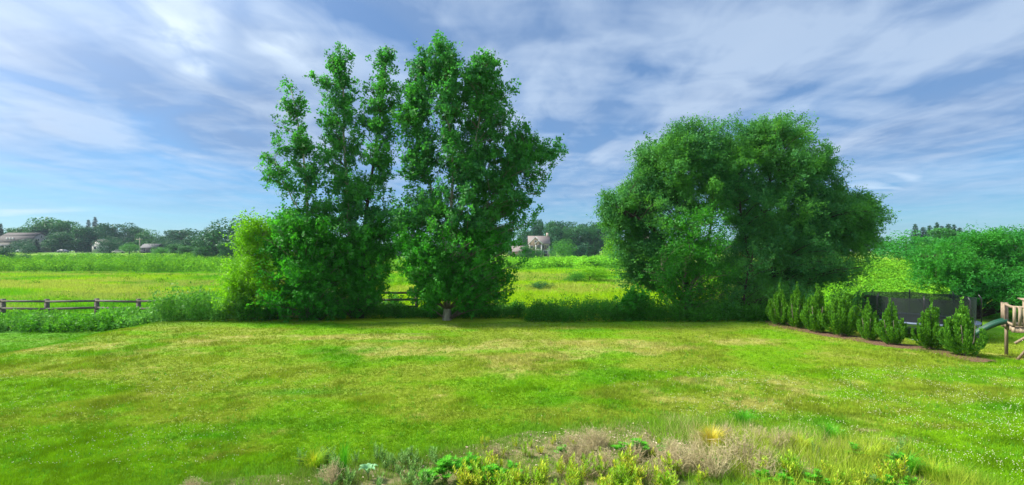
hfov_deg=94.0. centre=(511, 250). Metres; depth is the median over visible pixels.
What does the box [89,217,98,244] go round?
conifer tree
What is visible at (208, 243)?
broadleaf tree
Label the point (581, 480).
goldenrod plant
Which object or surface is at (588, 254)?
spruce tree
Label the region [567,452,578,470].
goldenrod plant
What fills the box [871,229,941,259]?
broadleaf tree
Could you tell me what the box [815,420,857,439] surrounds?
long grass clump
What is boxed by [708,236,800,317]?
young elm tree
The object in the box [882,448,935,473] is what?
long grass clump
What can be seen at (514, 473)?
goldenrod plant
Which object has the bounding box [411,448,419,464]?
mugwort plant
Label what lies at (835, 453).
wild grass
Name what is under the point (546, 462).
goldenrod plant
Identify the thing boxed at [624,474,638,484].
goldenrod plant
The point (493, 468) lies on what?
lupin plant
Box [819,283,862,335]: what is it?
arborvitae shrub
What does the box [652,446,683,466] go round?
dead bush
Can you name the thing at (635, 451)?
dead bush
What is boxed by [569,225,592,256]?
broadleaf tree
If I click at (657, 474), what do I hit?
goldenrod plant
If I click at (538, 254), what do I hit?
broadleaf tree
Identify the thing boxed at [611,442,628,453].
lupin plant
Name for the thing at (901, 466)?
goldenrod plant
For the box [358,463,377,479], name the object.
mullein plant
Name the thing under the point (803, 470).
long grass clump
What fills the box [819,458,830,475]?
goldenrod plant
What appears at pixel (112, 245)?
broadleaf tree
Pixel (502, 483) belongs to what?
goldenrod plant
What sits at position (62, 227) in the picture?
broadleaf tree
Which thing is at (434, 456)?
mugwort plant
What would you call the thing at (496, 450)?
dead bush
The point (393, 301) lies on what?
leafy bush
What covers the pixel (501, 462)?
goldenrod plant
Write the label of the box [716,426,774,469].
dead bush
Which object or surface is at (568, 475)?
goldenrod plant
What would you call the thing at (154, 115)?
sky
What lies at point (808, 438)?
long grass clump
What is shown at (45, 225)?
broadleaf tree
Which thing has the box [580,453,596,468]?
goldenrod plant
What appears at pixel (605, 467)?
goldenrod plant
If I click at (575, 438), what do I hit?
dead bush
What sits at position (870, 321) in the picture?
arborvitae shrub
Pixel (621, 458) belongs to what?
goldenrod plant
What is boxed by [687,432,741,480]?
dead bush
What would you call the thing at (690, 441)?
dead bush
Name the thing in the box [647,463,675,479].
dead bush
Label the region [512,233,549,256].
tan house
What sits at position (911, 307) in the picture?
trampoline
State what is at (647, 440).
dead bush
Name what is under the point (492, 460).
goldenrod plant
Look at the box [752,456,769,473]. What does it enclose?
goldenrod plant
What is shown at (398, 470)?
mugwort plant
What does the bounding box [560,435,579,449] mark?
dead bush
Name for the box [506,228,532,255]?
broadleaf tree
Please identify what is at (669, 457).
goldenrod plant
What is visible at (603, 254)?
broadleaf tree
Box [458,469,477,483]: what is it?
goldenrod plant
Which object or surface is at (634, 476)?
goldenrod plant
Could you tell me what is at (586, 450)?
dead bush
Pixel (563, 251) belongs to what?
broadleaf tree
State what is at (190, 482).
dead bush
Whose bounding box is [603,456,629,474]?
dead bush
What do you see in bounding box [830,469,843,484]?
goldenrod plant
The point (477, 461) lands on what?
goldenrod plant
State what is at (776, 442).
dead bush
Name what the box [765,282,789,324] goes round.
arborvitae shrub
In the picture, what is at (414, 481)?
mugwort plant
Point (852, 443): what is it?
tansy plant
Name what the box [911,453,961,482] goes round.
long grass clump
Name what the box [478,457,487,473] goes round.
goldenrod plant
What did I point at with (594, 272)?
field shrub
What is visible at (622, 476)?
goldenrod plant
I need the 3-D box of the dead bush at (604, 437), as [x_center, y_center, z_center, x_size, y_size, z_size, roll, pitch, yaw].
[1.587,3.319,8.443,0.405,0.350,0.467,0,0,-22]
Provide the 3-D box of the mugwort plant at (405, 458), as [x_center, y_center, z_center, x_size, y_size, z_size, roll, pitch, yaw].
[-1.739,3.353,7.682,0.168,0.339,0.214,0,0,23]
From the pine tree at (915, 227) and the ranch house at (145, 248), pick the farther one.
the ranch house at (145, 248)
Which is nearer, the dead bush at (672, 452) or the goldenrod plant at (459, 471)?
the goldenrod plant at (459, 471)
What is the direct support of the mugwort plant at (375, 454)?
on the lawn at (998, 329)
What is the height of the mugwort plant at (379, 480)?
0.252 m
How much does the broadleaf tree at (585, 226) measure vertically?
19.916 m
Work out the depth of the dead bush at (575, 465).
7.47 m
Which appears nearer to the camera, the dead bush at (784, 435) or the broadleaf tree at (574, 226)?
the dead bush at (784, 435)
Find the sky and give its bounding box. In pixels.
[0,0,1023,250]
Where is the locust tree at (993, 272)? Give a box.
[896,224,1023,318]
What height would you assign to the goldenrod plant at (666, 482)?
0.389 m
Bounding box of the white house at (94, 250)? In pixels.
[90,239,108,252]
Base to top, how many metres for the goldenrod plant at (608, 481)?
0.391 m
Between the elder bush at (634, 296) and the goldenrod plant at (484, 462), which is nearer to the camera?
the goldenrod plant at (484, 462)
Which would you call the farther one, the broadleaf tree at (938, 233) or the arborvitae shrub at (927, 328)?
the broadleaf tree at (938, 233)
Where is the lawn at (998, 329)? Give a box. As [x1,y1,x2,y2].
[0,318,1023,484]
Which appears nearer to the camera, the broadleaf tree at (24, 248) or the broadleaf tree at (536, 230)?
the broadleaf tree at (24, 248)
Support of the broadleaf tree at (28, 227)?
on the field
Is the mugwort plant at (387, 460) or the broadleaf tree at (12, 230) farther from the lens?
the broadleaf tree at (12, 230)
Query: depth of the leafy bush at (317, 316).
23.78 m
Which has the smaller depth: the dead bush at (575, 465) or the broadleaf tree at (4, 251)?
the dead bush at (575, 465)
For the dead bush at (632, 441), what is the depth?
8.10 m
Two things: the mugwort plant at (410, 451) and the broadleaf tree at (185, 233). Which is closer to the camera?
the mugwort plant at (410, 451)
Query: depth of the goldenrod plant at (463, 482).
6.88 m
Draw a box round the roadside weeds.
[0,277,259,332]
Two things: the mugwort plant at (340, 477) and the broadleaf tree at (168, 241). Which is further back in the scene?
the broadleaf tree at (168, 241)
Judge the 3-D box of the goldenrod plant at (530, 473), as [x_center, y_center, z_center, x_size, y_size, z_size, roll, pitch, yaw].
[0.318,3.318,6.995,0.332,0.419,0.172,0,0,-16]
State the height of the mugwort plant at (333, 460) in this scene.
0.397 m
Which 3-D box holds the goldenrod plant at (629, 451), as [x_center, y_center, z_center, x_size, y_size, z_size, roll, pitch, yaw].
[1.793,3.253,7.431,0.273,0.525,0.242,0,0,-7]
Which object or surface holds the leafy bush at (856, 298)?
on the lawn at (998, 329)
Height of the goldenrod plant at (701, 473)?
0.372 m
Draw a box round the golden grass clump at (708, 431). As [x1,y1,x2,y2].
[695,420,733,448]
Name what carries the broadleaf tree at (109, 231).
on the field
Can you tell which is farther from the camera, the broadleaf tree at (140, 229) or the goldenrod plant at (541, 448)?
the broadleaf tree at (140, 229)
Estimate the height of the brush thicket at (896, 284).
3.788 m
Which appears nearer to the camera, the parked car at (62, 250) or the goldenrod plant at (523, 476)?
the goldenrod plant at (523, 476)
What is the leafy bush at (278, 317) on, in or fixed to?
on the field
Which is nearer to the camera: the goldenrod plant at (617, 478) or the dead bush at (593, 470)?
the goldenrod plant at (617, 478)
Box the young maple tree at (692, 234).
[635,200,742,319]
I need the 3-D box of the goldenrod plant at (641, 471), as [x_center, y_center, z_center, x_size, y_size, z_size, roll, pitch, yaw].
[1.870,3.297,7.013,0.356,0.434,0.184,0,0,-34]
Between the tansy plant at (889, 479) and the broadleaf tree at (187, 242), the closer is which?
the tansy plant at (889, 479)
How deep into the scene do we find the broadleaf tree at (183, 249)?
178.43 m
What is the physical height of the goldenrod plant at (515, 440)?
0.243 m
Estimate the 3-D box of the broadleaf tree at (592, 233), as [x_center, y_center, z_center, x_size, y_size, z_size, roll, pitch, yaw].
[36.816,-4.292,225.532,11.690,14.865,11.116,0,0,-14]
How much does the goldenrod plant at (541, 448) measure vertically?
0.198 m
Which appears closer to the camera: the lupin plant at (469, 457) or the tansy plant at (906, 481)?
the tansy plant at (906, 481)
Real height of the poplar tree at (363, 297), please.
15.028 m
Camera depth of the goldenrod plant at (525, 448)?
8.08 m
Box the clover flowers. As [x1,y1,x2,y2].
[0,336,1023,479]
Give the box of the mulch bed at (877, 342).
[766,320,997,361]
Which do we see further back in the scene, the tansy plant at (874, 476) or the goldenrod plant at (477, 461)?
the goldenrod plant at (477, 461)
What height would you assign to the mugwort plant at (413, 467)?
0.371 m
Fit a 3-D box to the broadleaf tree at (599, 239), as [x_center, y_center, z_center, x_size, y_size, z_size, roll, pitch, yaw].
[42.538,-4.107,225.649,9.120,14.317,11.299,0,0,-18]
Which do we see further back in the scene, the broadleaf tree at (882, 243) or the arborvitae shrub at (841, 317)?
the broadleaf tree at (882, 243)
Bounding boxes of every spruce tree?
[585,242,591,256]
[587,241,600,256]
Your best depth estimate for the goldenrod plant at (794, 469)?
7.08 m
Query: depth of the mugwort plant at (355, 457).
7.80 m
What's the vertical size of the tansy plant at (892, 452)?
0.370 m
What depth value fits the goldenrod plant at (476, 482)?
6.88 m
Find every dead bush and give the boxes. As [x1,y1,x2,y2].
[183,475,203,484]
[313,456,345,483]
[484,441,508,457]
[553,440,582,463]
[558,431,586,445]
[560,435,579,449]
[564,457,585,474]
[571,439,594,457]
[574,422,609,450]
[579,458,603,478]
[590,446,617,467]
[592,429,610,446]
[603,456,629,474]
[618,439,649,461]
[622,434,651,454]
[639,454,671,479]
[641,434,654,447]
[646,443,658,454]
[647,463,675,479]
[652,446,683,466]
[655,433,687,459]
[659,441,690,467]
[665,440,712,476]
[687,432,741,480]
[688,433,710,450]
[689,428,705,441]
[711,424,739,441]
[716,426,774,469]
[735,453,787,480]
[740,424,770,440]
[753,444,779,469]
[762,432,791,452]
[765,425,798,449]
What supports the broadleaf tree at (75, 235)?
on the field
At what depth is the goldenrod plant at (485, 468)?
6.89 m
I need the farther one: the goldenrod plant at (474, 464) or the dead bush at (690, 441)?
the dead bush at (690, 441)
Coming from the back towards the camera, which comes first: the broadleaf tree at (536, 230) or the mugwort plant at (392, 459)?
the broadleaf tree at (536, 230)
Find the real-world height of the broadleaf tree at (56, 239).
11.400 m
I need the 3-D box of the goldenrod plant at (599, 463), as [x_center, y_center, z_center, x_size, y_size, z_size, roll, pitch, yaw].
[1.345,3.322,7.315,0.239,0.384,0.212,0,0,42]
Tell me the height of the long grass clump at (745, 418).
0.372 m
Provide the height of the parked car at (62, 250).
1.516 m
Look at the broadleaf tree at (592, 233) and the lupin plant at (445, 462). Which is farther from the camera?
the broadleaf tree at (592, 233)
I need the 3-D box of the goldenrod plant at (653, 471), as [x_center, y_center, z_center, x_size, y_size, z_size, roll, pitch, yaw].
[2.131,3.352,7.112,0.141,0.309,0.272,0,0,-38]
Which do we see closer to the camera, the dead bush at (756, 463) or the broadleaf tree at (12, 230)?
the dead bush at (756, 463)
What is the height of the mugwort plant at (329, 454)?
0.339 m
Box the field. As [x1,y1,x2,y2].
[0,251,975,332]
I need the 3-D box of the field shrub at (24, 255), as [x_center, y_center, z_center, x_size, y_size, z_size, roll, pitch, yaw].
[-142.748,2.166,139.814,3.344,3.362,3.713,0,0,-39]
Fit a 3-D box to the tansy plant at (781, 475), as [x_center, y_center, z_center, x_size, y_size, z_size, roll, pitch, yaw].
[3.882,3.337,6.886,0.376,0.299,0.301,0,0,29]
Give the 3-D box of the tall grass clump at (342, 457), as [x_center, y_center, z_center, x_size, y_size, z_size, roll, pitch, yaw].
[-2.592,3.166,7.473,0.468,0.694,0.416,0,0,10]
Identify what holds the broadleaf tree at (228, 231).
on the field
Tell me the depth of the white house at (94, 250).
250.00 m
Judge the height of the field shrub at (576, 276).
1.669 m
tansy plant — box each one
[750,469,769,483]
[770,473,795,484]
[771,468,791,477]
[803,468,830,484]
[847,442,869,455]
[863,472,877,484]
[877,474,901,484]
[885,452,911,466]
[889,445,899,459]
[897,435,905,450]
[897,476,921,484]
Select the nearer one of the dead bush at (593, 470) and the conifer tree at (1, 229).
the dead bush at (593, 470)
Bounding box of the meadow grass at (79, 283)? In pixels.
[0,261,1017,318]
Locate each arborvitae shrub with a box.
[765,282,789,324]
[785,281,805,327]
[799,283,829,331]
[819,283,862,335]
[856,297,878,339]
[875,297,907,344]
[910,298,944,349]
[936,296,988,355]
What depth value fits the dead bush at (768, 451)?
7.56 m
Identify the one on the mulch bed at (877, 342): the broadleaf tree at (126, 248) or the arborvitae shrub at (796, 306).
the arborvitae shrub at (796, 306)
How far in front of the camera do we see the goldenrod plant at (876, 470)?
7.10 m
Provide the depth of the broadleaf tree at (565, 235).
222.94 m
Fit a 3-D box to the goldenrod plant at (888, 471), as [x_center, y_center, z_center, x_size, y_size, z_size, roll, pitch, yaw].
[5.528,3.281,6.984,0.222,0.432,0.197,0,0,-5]
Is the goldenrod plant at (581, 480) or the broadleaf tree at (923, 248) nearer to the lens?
the goldenrod plant at (581, 480)
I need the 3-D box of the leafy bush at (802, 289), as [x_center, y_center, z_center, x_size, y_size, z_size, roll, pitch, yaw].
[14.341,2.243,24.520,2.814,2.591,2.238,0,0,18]
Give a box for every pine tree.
[902,224,920,256]
[919,227,937,256]
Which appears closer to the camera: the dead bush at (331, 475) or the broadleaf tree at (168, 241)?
the dead bush at (331, 475)
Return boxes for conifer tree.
[0,223,4,235]
[33,239,45,252]
[80,219,91,248]
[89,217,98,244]
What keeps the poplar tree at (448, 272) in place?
on the field
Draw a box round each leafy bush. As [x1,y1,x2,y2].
[245,290,305,320]
[292,293,344,320]
[372,290,406,305]
[766,271,819,303]
[827,285,872,325]
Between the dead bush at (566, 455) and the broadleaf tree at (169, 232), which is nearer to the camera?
the dead bush at (566, 455)
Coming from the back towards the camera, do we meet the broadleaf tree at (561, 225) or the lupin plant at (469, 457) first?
the broadleaf tree at (561, 225)
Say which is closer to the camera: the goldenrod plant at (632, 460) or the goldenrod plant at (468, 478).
the goldenrod plant at (468, 478)
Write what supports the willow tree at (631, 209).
on the field
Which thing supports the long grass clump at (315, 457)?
on the lawn at (998, 329)
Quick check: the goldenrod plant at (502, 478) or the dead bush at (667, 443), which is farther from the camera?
the dead bush at (667, 443)
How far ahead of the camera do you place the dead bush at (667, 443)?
7.94 m
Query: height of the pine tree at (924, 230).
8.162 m
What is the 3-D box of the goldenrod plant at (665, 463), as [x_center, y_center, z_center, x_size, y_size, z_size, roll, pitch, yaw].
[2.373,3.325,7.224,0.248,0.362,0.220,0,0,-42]
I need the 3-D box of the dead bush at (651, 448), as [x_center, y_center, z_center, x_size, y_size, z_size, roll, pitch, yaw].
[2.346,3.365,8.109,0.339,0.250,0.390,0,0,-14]
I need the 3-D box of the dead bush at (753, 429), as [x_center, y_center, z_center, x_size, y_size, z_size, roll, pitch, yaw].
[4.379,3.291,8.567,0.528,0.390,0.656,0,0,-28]
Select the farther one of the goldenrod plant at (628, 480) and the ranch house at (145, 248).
the ranch house at (145, 248)
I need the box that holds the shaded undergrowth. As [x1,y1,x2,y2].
[235,289,810,322]
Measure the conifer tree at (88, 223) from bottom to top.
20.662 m
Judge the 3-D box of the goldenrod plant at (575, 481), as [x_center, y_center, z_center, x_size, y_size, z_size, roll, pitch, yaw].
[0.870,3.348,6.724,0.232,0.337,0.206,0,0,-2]
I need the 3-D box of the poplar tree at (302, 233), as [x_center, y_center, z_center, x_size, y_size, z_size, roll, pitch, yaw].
[-10.359,-2.662,23.843,4.913,12.643,4.663,0,0,-16]
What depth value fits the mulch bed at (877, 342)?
17.66 m
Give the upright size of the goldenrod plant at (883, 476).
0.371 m
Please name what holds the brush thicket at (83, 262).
on the field
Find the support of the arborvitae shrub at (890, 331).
on the mulch bed at (877, 342)
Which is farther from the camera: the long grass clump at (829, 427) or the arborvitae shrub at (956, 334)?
the arborvitae shrub at (956, 334)
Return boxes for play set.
[975,298,1023,359]
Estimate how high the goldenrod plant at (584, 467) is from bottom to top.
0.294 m
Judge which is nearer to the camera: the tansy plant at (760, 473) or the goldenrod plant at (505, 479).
the goldenrod plant at (505, 479)
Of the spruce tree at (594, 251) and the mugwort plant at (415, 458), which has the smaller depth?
the mugwort plant at (415, 458)
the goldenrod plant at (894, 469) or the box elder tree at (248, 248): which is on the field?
the box elder tree at (248, 248)
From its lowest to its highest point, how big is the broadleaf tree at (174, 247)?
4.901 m
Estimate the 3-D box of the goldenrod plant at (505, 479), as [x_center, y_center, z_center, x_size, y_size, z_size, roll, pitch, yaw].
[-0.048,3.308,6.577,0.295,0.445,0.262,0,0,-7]
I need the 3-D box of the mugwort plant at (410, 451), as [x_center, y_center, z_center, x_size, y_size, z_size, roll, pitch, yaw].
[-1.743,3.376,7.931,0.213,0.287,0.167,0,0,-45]
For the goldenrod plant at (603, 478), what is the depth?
6.87 m
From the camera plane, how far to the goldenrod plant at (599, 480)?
6.77 m
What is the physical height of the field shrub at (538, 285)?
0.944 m
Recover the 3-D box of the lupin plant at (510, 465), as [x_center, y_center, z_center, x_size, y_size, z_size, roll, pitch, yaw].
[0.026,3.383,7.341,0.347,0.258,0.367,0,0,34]
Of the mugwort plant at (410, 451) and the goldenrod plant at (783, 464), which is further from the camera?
the mugwort plant at (410, 451)
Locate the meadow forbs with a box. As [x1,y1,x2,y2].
[2,268,696,304]
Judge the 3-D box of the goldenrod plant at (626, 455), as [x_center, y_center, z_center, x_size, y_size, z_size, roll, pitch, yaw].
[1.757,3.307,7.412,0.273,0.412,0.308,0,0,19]
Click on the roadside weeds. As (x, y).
(195, 306)
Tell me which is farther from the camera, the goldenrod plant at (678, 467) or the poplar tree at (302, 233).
the poplar tree at (302, 233)
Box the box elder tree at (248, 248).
[207,207,300,320]
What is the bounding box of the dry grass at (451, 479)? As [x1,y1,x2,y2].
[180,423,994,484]
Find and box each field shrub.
[17,252,32,258]
[150,247,171,254]
[524,281,554,288]
[561,270,587,282]
[567,262,610,281]
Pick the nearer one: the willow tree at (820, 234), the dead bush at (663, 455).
the dead bush at (663, 455)
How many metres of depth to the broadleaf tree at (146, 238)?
282.26 m
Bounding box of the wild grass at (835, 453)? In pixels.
[0,333,1023,484]
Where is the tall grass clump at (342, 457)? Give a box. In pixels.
[328,436,354,473]
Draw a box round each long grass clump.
[294,444,335,470]
[727,407,760,425]
[767,453,810,479]
[781,429,816,452]
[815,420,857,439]
[838,436,886,459]
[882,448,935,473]
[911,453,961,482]
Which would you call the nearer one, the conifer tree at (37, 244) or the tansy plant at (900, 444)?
the tansy plant at (900, 444)
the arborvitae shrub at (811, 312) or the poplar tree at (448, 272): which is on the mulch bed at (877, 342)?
the arborvitae shrub at (811, 312)
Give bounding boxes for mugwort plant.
[296,448,306,466]
[317,476,329,484]
[320,446,335,463]
[330,455,340,476]
[335,473,342,482]
[344,464,355,483]
[350,450,359,461]
[373,441,382,460]
[376,473,383,484]
[379,443,386,461]
[379,452,390,470]
[388,452,398,467]
[394,464,404,475]
[398,448,410,466]
[399,470,413,484]
[401,445,413,456]
[407,457,422,479]
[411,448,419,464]
[412,472,421,484]
[422,469,433,484]
[427,445,433,461]
[430,446,437,466]
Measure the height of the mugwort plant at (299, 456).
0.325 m
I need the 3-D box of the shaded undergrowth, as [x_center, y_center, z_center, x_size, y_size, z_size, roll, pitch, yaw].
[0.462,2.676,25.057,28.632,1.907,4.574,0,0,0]
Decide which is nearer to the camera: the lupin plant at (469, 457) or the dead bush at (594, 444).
the lupin plant at (469, 457)
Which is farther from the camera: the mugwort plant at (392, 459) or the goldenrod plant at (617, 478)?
the mugwort plant at (392, 459)
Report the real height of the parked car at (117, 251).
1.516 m
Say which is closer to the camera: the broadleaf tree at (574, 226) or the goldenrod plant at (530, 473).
the goldenrod plant at (530, 473)
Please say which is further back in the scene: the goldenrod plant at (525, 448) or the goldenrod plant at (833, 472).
the goldenrod plant at (525, 448)
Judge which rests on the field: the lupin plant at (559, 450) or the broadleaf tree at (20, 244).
the broadleaf tree at (20, 244)
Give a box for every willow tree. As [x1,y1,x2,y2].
[586,111,759,301]
[712,106,900,304]
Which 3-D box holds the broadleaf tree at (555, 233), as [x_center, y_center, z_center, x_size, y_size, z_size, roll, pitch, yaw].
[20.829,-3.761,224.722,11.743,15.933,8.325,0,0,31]
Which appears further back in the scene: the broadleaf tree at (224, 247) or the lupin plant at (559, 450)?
the broadleaf tree at (224, 247)
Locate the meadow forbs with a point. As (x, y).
(169, 281)
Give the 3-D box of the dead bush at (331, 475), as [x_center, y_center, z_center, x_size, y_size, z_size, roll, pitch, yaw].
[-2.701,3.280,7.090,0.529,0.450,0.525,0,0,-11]
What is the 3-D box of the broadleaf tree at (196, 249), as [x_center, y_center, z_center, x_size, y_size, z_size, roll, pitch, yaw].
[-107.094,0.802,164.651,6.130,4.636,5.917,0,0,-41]
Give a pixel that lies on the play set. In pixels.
(1014, 326)
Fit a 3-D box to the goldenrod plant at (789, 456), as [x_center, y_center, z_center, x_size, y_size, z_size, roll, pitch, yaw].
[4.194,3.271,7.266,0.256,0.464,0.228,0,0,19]
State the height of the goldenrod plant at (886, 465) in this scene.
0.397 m
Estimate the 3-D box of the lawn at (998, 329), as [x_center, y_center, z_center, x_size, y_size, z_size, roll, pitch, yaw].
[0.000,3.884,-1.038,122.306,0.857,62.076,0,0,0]
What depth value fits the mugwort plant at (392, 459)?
7.66 m
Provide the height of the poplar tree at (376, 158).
14.338 m
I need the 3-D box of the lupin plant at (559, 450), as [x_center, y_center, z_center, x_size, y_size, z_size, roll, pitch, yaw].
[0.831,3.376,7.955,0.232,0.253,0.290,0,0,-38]
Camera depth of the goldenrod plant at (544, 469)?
6.94 m
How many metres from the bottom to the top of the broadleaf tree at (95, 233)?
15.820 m
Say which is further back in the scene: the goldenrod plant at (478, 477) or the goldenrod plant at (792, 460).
the goldenrod plant at (792, 460)
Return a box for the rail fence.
[0,290,417,315]
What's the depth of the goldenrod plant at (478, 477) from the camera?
6.86 m
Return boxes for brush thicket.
[0,251,630,272]
[824,257,951,304]
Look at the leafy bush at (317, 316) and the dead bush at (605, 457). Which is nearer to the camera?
the dead bush at (605, 457)
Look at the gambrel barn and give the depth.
246.23 m
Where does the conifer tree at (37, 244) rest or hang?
on the field
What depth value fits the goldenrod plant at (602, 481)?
6.88 m
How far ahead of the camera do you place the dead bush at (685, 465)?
7.37 m
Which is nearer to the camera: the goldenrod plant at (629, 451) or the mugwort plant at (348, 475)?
the mugwort plant at (348, 475)
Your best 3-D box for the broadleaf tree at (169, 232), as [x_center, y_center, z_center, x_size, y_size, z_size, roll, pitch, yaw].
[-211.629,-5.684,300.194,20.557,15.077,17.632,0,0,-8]
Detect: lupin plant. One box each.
[418,469,440,483]
[423,453,463,481]
[454,451,481,472]
[479,463,505,484]
[503,459,522,473]
[554,444,566,458]
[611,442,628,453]
[623,437,649,457]
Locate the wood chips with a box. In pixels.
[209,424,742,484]
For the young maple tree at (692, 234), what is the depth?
23.87 m
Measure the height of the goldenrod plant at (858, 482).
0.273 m
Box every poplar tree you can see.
[246,74,354,322]
[302,41,395,318]
[334,43,402,317]
[383,29,568,320]
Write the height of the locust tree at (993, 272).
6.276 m
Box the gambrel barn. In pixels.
[0,233,50,251]
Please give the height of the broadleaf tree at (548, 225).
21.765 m
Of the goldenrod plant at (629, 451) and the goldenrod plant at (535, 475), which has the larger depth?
the goldenrod plant at (629, 451)
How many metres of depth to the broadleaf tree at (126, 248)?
214.31 m
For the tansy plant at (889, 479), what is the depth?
6.74 m
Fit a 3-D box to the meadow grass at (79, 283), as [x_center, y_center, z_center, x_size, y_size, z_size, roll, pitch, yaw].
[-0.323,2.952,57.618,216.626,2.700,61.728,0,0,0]
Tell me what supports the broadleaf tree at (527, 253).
on the field
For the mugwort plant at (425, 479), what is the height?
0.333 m
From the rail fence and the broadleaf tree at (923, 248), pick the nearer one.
the rail fence
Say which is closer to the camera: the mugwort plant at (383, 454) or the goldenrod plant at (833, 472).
the goldenrod plant at (833, 472)
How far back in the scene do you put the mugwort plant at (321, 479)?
6.88 m
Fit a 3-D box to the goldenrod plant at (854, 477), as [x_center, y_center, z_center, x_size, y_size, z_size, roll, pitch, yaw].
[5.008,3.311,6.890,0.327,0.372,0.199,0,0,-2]
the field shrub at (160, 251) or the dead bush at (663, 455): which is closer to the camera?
the dead bush at (663, 455)
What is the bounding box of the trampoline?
[857,289,981,339]
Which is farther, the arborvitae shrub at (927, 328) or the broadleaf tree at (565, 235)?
the broadleaf tree at (565, 235)
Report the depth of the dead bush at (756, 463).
7.19 m
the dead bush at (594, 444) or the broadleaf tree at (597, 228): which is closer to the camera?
the dead bush at (594, 444)
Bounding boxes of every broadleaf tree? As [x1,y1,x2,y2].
[0,246,17,257]
[3,227,30,233]
[10,238,45,252]
[19,244,37,253]
[20,217,49,234]
[27,217,65,251]
[39,232,73,250]
[50,220,79,249]
[61,225,93,251]
[72,226,105,251]
[92,235,126,252]
[95,223,125,240]
[108,222,140,251]
[118,242,140,253]
[127,226,148,249]
[132,229,163,252]
[150,236,180,252]
[156,230,187,241]
[165,243,183,253]
[167,228,201,243]
[174,245,194,255]
[175,235,198,250]
[190,227,233,257]
[192,246,210,257]
[194,215,270,256]
[217,242,234,258]
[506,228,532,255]
[517,245,533,258]
[528,219,544,235]
[531,246,544,257]
[542,220,558,254]
[547,239,577,256]
[548,226,567,256]
[555,220,573,233]
[559,226,577,255]
[566,222,579,238]
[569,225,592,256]
[577,221,596,235]
[581,226,603,251]
[590,220,607,252]
[594,227,609,252]
[600,236,622,258]
[866,237,892,253]
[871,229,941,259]
[908,241,933,267]
[918,227,967,250]
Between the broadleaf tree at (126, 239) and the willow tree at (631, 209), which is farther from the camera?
the broadleaf tree at (126, 239)
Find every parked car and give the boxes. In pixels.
[56,249,69,252]
[112,250,125,252]
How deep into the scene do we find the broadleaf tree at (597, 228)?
262.27 m
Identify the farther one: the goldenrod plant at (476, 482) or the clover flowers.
the clover flowers
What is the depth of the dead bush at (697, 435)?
8.63 m
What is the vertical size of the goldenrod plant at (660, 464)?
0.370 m
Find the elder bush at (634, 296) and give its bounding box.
[612,280,654,321]
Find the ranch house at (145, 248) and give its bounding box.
[140,244,163,252]
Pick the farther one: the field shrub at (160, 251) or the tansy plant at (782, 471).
the field shrub at (160, 251)
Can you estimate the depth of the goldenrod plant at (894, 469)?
7.03 m
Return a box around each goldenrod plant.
[452,458,466,483]
[456,465,475,484]
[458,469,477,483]
[466,461,476,476]
[466,465,481,484]
[470,450,492,466]
[473,471,482,484]
[476,456,484,470]
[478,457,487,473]
[483,466,506,484]
[484,450,498,465]
[496,471,520,484]
[496,474,512,484]
[497,458,503,468]
[502,473,518,484]
[510,462,521,484]
[511,438,516,445]
[521,442,527,455]
[521,465,531,484]
[523,463,541,483]
[532,461,545,484]
[534,463,547,483]
[536,446,543,453]
[538,454,549,477]
[554,455,565,473]
[564,464,581,484]
[565,476,578,484]
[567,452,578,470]
[572,466,584,484]
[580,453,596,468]
[581,461,592,478]
[592,454,604,473]
[595,459,607,476]
[595,469,615,484]
[598,472,608,481]
[599,467,611,483]
[601,475,611,484]
[611,453,626,471]
[613,465,626,484]
[614,459,630,484]
[616,454,638,470]
[619,450,634,462]
[621,442,632,462]
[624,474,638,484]
[625,472,638,483]
[632,461,648,481]
[648,463,663,484]
[652,465,670,484]
[653,458,667,473]
[654,478,678,484]
[660,451,671,469]
[660,469,677,484]
[663,458,678,473]
[666,458,681,475]
[695,464,708,484]
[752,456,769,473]
[780,452,793,467]
[781,449,792,475]
[785,461,800,482]
[789,457,803,480]
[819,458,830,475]
[830,465,845,483]
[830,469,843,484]
[849,468,865,484]
[850,477,866,484]
[856,465,878,483]
[870,459,886,477]
[878,460,890,479]
[879,472,894,484]
[882,458,898,484]
[885,460,896,481]
[894,455,908,483]
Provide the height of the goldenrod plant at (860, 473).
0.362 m
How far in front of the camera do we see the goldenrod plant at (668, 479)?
6.72 m

